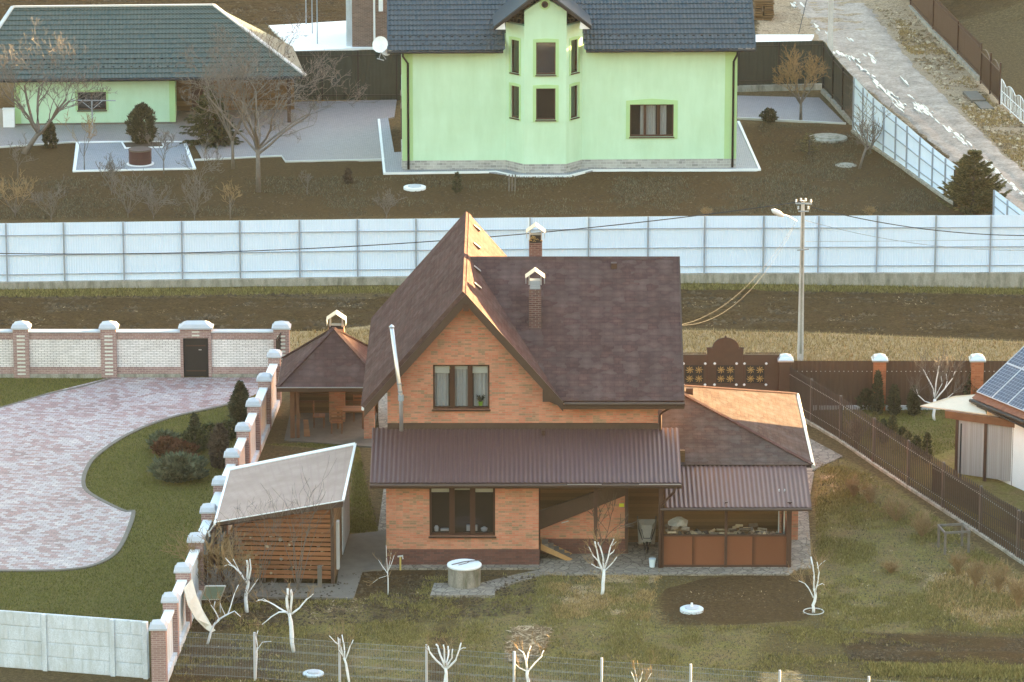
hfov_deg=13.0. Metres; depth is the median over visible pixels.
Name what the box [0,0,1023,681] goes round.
ground
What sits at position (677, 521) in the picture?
cloth bundle
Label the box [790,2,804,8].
road ice
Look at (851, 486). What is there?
bare shrub
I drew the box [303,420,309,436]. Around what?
leaning board
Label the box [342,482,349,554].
side door
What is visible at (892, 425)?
thuja
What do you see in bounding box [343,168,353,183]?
tied shrub
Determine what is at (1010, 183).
road ice
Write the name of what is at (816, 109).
yard pavement
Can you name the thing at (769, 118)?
juniper
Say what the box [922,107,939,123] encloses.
road ice
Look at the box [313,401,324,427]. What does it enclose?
wooden chair
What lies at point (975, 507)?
fence
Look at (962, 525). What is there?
plant frame
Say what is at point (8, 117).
utility box
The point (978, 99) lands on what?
concrete step
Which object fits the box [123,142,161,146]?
bed in terrace
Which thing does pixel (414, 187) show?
manhole cover
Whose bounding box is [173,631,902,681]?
fence
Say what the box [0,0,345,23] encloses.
soil clods
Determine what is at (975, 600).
straw grass
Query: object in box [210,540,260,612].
fruit tree
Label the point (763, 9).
log stack
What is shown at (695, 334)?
straw grass
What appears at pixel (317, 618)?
leaf litter
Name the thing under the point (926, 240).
power cable
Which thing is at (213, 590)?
cold frame
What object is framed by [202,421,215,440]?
round shrub
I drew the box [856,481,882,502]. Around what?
bare shrub
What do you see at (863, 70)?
road ice
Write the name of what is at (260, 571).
bare shrub
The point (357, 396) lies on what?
wooden chair
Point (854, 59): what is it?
road ice
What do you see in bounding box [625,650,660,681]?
fruit tree
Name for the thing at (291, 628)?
fruit tree
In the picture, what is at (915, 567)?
leaf litter
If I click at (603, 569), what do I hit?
fruit tree
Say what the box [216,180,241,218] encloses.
bare sapling
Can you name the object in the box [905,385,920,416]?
thuja
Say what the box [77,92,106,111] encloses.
window
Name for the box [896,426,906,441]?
thuja
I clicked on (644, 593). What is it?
straw grass
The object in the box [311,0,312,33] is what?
flag pole
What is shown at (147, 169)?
terrace kerb
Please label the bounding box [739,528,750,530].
firewood log
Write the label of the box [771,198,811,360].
utility pole
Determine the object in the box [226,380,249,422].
thuja
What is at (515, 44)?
window
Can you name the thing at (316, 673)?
manhole cover
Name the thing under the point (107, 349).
brick wall
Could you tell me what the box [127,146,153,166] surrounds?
barrel well
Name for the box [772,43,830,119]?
bare tree
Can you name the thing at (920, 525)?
bare shrub
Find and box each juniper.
[147,450,209,482]
[759,107,778,122]
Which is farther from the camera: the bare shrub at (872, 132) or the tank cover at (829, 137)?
the tank cover at (829, 137)
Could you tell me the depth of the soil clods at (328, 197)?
223.24 m
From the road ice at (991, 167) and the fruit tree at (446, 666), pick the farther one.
the road ice at (991, 167)
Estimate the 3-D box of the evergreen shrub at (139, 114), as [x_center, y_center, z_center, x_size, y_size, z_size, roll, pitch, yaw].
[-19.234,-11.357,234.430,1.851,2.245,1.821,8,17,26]
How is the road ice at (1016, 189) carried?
on the dirt road at (891, 66)
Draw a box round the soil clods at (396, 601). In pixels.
[191,571,536,631]
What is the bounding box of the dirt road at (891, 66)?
[795,0,1023,211]
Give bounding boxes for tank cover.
[810,133,846,142]
[835,162,855,167]
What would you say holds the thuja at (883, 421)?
on the ground at (994, 28)
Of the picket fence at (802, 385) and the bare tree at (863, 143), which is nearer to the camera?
the picket fence at (802, 385)
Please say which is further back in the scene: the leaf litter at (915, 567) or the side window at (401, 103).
the side window at (401, 103)
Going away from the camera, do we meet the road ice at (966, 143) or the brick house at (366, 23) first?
the road ice at (966, 143)
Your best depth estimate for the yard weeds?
224.21 m
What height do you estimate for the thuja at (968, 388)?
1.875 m
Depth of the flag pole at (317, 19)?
259.34 m
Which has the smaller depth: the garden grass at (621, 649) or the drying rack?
the garden grass at (621, 649)
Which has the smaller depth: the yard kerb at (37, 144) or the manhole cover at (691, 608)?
the manhole cover at (691, 608)
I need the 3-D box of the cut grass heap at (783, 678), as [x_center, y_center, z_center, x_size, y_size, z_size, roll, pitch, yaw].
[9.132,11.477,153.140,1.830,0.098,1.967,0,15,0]
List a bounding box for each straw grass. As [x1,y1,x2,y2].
[290,327,1023,360]
[540,569,661,621]
[926,569,1023,627]
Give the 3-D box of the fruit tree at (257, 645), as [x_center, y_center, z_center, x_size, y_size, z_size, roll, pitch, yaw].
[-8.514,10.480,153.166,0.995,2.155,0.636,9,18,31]
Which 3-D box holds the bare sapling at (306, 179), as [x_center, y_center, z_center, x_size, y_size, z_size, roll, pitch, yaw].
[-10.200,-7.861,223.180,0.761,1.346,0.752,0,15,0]
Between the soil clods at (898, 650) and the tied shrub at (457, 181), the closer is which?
the soil clods at (898, 650)
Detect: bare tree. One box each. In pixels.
[0,17,116,153]
[168,9,378,192]
[180,18,301,168]
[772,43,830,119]
[846,82,895,168]
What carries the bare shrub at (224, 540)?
on the ground at (994, 28)
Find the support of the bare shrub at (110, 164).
on the ground at (994, 28)
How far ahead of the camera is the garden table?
182.78 m
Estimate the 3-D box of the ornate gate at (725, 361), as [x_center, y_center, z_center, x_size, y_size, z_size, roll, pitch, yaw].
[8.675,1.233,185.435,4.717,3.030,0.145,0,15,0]
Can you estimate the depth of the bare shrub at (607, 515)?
165.10 m
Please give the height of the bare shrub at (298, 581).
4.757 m
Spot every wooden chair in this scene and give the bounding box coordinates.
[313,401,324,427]
[330,409,342,433]
[353,395,361,421]
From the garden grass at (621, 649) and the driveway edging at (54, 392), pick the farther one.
the driveway edging at (54, 392)
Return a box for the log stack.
[753,0,774,19]
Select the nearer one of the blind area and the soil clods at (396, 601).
the soil clods at (396, 601)
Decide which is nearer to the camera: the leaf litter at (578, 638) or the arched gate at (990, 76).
the leaf litter at (578, 638)
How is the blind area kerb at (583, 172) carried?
on the ground at (994, 28)
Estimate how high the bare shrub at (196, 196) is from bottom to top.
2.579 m
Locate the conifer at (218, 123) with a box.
[201,97,240,146]
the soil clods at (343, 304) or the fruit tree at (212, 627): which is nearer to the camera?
the fruit tree at (212, 627)
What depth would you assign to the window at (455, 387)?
167.06 m
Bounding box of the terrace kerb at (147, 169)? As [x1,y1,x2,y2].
[73,141,195,171]
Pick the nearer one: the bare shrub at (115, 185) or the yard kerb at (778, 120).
the bare shrub at (115, 185)
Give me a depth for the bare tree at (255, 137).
222.65 m
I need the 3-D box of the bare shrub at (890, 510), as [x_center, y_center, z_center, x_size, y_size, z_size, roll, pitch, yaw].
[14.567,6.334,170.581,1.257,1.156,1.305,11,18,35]
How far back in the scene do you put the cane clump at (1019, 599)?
160.41 m
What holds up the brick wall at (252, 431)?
on the ground at (994, 28)
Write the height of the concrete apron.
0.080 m
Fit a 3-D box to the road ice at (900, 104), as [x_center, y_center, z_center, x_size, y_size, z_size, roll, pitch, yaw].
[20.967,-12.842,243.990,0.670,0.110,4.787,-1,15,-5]
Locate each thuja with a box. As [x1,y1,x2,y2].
[42,119,58,147]
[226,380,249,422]
[854,387,871,409]
[869,370,886,414]
[871,411,879,437]
[878,418,887,442]
[886,384,901,415]
[887,414,898,434]
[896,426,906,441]
[902,430,912,444]
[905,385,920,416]
[911,435,922,455]
[921,431,932,462]
[963,368,977,394]
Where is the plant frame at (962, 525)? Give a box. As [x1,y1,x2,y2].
[937,523,970,554]
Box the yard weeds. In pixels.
[0,122,949,219]
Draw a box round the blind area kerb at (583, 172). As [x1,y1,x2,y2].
[378,119,760,176]
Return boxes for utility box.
[2,108,14,126]
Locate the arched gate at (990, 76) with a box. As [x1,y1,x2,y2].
[980,43,1000,103]
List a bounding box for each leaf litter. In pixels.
[192,582,1017,681]
[304,597,365,623]
[828,468,1022,629]
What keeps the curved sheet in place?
on the ground at (994, 28)
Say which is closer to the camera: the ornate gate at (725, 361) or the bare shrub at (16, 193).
the ornate gate at (725, 361)
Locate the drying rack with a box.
[71,100,115,136]
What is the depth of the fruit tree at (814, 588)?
159.96 m
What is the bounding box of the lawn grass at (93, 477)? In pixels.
[0,377,255,631]
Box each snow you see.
[268,21,372,50]
[756,35,813,41]
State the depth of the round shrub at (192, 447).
177.95 m
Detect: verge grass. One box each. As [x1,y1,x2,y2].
[0,280,1023,297]
[895,17,1023,166]
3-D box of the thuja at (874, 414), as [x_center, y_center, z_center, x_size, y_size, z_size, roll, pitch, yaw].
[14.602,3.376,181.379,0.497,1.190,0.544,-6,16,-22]
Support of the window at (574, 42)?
in the green house at (544, 86)
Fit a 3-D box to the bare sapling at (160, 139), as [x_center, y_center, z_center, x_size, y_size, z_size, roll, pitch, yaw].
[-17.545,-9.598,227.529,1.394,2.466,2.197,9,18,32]
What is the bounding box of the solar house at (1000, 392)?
[969,346,1023,490]
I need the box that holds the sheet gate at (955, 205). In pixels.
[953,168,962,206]
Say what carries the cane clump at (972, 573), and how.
on the ground at (994, 28)
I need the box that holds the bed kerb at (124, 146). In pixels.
[121,141,163,148]
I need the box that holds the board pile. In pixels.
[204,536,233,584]
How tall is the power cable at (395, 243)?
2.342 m
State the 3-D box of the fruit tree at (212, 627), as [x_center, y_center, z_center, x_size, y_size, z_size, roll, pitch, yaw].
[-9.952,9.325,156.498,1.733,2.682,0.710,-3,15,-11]
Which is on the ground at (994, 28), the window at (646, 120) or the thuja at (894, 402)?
the thuja at (894, 402)
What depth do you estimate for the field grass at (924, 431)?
183.24 m
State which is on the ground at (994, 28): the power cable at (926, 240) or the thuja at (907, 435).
the thuja at (907, 435)
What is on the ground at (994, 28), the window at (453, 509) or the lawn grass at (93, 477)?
the lawn grass at (93, 477)
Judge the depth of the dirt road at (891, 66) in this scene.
249.01 m
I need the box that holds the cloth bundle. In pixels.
[668,516,687,526]
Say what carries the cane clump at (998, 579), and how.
on the ground at (994, 28)
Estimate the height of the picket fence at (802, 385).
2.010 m
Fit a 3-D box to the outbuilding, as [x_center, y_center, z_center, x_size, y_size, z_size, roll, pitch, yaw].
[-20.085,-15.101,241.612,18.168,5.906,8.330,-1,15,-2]
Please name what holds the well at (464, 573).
on the well pad
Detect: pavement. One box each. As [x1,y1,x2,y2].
[0,100,396,159]
[378,393,813,575]
[737,95,842,121]
[808,438,842,470]
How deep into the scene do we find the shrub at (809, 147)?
231.87 m
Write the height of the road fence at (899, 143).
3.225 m
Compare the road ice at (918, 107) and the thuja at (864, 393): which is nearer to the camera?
the thuja at (864, 393)
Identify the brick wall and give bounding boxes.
[0,321,290,377]
[149,349,281,681]
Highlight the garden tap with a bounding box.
[397,555,402,569]
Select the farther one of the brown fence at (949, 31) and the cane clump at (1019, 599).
the brown fence at (949, 31)
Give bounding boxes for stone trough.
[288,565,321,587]
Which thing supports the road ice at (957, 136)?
on the dirt road at (891, 66)
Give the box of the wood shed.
[208,442,356,583]
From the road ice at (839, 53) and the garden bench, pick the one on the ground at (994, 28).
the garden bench
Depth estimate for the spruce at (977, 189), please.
218.75 m
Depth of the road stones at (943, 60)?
251.14 m
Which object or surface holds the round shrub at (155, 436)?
on the ground at (994, 28)
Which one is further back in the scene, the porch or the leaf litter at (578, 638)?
the porch
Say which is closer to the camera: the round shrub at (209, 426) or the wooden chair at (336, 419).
the round shrub at (209, 426)
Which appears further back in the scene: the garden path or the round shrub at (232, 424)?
the round shrub at (232, 424)
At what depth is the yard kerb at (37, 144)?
234.33 m
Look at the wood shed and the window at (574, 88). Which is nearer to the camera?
the wood shed
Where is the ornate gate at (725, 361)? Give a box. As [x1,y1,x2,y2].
[683,335,779,390]
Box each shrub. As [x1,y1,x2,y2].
[0,169,38,216]
[27,174,65,219]
[95,152,127,194]
[102,168,161,217]
[125,102,159,143]
[130,182,180,218]
[144,428,182,448]
[150,435,186,456]
[159,514,254,584]
[163,440,199,455]
[176,169,211,219]
[179,426,208,452]
[197,563,279,605]
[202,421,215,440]
[205,493,299,592]
[206,422,230,469]
[221,418,236,439]
[249,455,342,594]
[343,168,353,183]
[371,187,407,217]
[452,172,462,193]
[586,492,638,564]
[796,132,821,154]
[844,473,865,496]
[845,103,852,118]
[846,119,882,153]
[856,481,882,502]
[879,492,912,520]
[880,560,901,573]
[906,510,938,536]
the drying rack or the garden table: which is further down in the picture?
the garden table
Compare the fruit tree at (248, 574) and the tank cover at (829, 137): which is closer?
the fruit tree at (248, 574)
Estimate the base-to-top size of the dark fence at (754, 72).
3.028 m
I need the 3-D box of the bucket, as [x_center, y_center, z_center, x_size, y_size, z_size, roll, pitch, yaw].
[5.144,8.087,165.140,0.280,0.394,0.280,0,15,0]
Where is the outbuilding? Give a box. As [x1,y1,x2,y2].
[0,4,306,124]
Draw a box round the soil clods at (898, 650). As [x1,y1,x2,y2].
[843,634,1023,662]
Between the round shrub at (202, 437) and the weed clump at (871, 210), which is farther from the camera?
the weed clump at (871, 210)
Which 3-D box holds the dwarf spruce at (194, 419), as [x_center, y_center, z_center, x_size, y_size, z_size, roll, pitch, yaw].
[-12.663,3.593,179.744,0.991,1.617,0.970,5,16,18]
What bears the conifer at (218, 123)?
on the yard pavement at (343, 130)
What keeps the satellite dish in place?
attached to the green house at (544, 86)
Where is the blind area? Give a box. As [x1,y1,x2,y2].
[380,118,757,174]
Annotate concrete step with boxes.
[963,91,993,110]
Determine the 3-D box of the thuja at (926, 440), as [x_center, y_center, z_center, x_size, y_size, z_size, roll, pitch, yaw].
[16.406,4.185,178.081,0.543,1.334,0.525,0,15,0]
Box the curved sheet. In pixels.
[184,579,214,631]
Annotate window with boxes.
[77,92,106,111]
[401,103,401,138]
[428,489,495,537]
[432,365,490,410]
[509,40,518,74]
[509,86,518,119]
[535,42,555,75]
[535,88,555,120]
[571,39,579,74]
[571,85,579,119]
[629,104,673,137]
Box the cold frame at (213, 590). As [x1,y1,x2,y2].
[200,585,225,612]
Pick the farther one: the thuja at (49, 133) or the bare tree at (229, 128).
the thuja at (49, 133)
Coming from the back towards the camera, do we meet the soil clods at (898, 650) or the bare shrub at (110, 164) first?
the bare shrub at (110, 164)
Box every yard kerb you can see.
[0,141,95,147]
[194,155,384,162]
[737,117,845,124]
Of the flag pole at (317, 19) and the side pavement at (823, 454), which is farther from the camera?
the flag pole at (317, 19)
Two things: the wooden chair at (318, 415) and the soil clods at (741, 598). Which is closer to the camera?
the soil clods at (741, 598)
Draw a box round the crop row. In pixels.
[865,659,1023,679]
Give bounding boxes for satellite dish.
[372,36,390,60]
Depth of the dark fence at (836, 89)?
243.33 m
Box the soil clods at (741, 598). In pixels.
[655,577,817,620]
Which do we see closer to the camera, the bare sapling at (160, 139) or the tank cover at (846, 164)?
the bare sapling at (160, 139)
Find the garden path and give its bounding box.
[482,569,545,591]
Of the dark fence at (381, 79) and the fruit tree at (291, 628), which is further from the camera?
the dark fence at (381, 79)
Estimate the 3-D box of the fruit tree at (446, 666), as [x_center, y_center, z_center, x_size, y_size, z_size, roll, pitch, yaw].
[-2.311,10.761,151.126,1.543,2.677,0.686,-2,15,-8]
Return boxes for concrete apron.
[231,530,385,599]
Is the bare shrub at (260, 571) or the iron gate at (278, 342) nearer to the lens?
the bare shrub at (260, 571)
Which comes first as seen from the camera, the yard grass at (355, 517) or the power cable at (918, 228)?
the yard grass at (355, 517)
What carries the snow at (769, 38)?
on the ground at (994, 28)
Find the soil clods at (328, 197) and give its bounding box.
[0,125,942,218]
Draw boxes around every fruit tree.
[200,571,249,643]
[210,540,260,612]
[242,573,314,651]
[249,617,278,676]
[326,615,356,681]
[363,538,396,593]
[420,629,465,681]
[506,632,551,681]
[579,523,623,594]
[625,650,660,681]
[783,535,837,612]
[905,346,969,420]
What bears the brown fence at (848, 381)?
on the ground at (994, 28)
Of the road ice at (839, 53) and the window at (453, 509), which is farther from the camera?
the road ice at (839, 53)
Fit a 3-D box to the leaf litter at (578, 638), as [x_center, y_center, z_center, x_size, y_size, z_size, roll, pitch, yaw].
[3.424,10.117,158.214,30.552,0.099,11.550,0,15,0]
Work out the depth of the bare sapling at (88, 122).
227.76 m
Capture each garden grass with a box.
[173,572,1023,681]
[814,462,1023,633]
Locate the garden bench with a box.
[263,564,278,581]
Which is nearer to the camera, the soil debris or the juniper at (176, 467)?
the juniper at (176, 467)
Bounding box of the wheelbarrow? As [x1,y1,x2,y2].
[637,516,656,553]
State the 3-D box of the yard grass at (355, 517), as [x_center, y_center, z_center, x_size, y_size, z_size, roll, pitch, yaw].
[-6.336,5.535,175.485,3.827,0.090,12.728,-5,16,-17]
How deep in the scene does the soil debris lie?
201.63 m
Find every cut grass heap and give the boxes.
[501,624,553,661]
[757,670,802,681]
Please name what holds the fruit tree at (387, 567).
on the ground at (994, 28)
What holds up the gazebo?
on the gazebo floor
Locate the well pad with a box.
[430,583,495,597]
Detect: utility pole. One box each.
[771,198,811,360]
[827,0,833,53]
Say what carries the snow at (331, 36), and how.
on the ground at (994, 28)
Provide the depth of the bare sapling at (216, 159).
222.22 m
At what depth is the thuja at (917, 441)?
178.94 m
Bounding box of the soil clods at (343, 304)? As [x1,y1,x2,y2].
[0,289,1023,336]
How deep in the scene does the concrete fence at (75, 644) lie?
153.67 m
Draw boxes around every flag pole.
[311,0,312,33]
[316,0,317,43]
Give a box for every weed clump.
[701,207,711,215]
[863,206,877,214]
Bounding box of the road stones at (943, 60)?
[876,5,1023,170]
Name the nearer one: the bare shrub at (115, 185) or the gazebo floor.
the gazebo floor
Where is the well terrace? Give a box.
[72,142,196,171]
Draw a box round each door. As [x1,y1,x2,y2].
[183,338,208,376]
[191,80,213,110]
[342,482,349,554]
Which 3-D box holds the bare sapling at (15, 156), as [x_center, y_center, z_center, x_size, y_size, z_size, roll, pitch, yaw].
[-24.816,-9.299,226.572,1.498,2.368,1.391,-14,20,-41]
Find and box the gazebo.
[276,310,377,438]
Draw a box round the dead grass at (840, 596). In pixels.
[170,459,1023,681]
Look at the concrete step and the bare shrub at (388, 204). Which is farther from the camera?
the concrete step
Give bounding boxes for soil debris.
[6,294,1023,328]
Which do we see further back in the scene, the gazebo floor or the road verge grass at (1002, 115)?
the road verge grass at (1002, 115)
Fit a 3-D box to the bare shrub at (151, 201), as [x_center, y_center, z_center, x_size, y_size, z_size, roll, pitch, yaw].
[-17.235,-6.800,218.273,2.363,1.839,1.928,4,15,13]
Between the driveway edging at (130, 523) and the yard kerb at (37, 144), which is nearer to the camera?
the driveway edging at (130, 523)
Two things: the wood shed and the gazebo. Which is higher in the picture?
the gazebo
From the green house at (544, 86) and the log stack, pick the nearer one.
the green house at (544, 86)
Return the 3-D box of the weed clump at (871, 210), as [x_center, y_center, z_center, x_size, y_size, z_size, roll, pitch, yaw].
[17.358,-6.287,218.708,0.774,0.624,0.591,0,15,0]
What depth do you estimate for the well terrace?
231.52 m
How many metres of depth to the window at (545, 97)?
226.90 m
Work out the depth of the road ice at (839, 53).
257.11 m
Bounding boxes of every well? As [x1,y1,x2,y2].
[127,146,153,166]
[447,559,481,588]
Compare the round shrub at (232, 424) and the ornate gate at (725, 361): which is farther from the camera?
the ornate gate at (725, 361)
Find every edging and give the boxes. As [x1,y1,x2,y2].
[0,378,110,407]
[0,403,228,571]
[803,608,823,614]
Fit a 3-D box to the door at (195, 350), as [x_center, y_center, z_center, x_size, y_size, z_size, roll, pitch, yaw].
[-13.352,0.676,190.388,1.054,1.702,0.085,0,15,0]
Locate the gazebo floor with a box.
[284,402,378,447]
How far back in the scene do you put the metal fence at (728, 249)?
205.41 m
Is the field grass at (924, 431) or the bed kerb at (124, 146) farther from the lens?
the bed kerb at (124, 146)
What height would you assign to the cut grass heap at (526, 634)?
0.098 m
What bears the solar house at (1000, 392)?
on the ground at (994, 28)
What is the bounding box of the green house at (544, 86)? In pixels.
[387,0,755,172]
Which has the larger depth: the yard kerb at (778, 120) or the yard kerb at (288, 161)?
the yard kerb at (778, 120)
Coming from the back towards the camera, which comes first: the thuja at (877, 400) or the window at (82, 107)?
the window at (82, 107)
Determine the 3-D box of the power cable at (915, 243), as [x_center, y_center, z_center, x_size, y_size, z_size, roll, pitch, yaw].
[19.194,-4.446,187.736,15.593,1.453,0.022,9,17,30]
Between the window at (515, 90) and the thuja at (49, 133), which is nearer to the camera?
the window at (515, 90)
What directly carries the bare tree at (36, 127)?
on the ground at (994, 28)
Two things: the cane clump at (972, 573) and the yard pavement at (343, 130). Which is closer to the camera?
the cane clump at (972, 573)
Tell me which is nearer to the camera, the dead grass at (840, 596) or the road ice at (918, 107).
the dead grass at (840, 596)
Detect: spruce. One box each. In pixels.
[186,412,202,445]
[936,149,1011,214]
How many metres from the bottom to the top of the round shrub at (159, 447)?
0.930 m
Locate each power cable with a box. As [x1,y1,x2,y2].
[0,201,802,253]
[806,220,1023,250]
[806,239,1019,241]
[811,207,1023,235]
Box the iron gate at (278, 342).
[276,332,281,361]
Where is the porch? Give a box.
[920,394,1014,484]
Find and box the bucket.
[649,557,655,567]
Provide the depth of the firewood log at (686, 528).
165.02 m
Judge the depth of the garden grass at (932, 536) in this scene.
163.85 m
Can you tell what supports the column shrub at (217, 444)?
on the ground at (994, 28)
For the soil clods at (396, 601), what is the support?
on the ground at (994, 28)
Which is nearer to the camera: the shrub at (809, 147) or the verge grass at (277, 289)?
the verge grass at (277, 289)
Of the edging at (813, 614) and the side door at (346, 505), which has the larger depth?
the side door at (346, 505)
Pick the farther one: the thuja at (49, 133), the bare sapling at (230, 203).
the thuja at (49, 133)
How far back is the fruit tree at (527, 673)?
151.08 m
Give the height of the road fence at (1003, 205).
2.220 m
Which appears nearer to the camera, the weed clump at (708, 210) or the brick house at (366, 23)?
the weed clump at (708, 210)
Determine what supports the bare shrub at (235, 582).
on the ground at (994, 28)
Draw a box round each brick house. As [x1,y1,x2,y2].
[346,0,386,46]
[361,212,814,567]
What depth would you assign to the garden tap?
164.85 m
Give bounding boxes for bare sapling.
[8,132,35,178]
[54,108,96,169]
[142,128,178,173]
[175,136,223,196]
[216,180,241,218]
[299,170,312,193]
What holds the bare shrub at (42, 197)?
on the ground at (994, 28)
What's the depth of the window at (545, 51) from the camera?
226.29 m
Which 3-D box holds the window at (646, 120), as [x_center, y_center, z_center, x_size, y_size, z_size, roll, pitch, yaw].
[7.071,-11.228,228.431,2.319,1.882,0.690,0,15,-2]
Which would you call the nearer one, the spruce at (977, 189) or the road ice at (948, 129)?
the spruce at (977, 189)
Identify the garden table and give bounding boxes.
[336,406,363,428]
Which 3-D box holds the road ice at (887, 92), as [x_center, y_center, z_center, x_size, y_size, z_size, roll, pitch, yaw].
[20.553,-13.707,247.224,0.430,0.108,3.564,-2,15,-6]
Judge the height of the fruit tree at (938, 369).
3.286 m
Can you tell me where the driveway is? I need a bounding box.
[0,377,257,568]
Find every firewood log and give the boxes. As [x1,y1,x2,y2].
[682,527,689,530]
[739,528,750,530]
[748,523,757,526]
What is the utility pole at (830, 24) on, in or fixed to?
on the ground at (994, 28)
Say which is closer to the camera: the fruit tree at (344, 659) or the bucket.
the fruit tree at (344, 659)
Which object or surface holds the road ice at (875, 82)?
on the dirt road at (891, 66)
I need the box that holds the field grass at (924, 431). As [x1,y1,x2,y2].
[827,408,986,459]
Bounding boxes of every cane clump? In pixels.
[947,546,976,575]
[963,554,993,586]
[982,557,1014,591]
[1002,569,1023,608]
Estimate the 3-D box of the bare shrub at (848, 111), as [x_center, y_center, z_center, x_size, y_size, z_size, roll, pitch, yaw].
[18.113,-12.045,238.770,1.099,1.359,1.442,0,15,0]
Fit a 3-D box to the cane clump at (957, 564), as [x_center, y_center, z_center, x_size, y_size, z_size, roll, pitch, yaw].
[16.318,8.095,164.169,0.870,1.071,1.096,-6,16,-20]
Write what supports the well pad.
on the ground at (994, 28)
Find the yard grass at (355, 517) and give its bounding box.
[265,440,377,532]
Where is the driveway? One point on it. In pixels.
(54, 514)
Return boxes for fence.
[0,215,1023,288]
[0,610,148,678]
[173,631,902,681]
[294,50,400,99]
[737,41,822,91]
[777,353,1006,410]
[790,367,1023,564]
[821,41,852,124]
[851,77,957,204]
[908,0,980,80]
[933,465,1023,538]
[992,190,1023,214]
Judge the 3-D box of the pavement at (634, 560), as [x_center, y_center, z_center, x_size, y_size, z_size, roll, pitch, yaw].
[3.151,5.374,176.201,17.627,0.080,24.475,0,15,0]
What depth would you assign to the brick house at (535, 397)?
166.90 m
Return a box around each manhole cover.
[303,669,323,677]
[403,184,425,191]
[680,603,703,614]
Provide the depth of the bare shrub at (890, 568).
164.50 m
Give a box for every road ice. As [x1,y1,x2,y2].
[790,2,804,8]
[833,50,847,58]
[845,54,860,67]
[859,65,869,75]
[871,74,883,89]
[879,84,895,97]
[890,96,906,112]
[913,102,928,114]
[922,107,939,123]
[942,125,952,132]
[953,132,964,140]
[961,140,971,146]
[985,159,999,173]
[995,169,1014,185]
[1012,186,1023,194]
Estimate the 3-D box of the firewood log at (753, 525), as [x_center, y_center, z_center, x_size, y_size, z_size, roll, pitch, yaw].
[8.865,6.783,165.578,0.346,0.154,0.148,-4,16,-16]

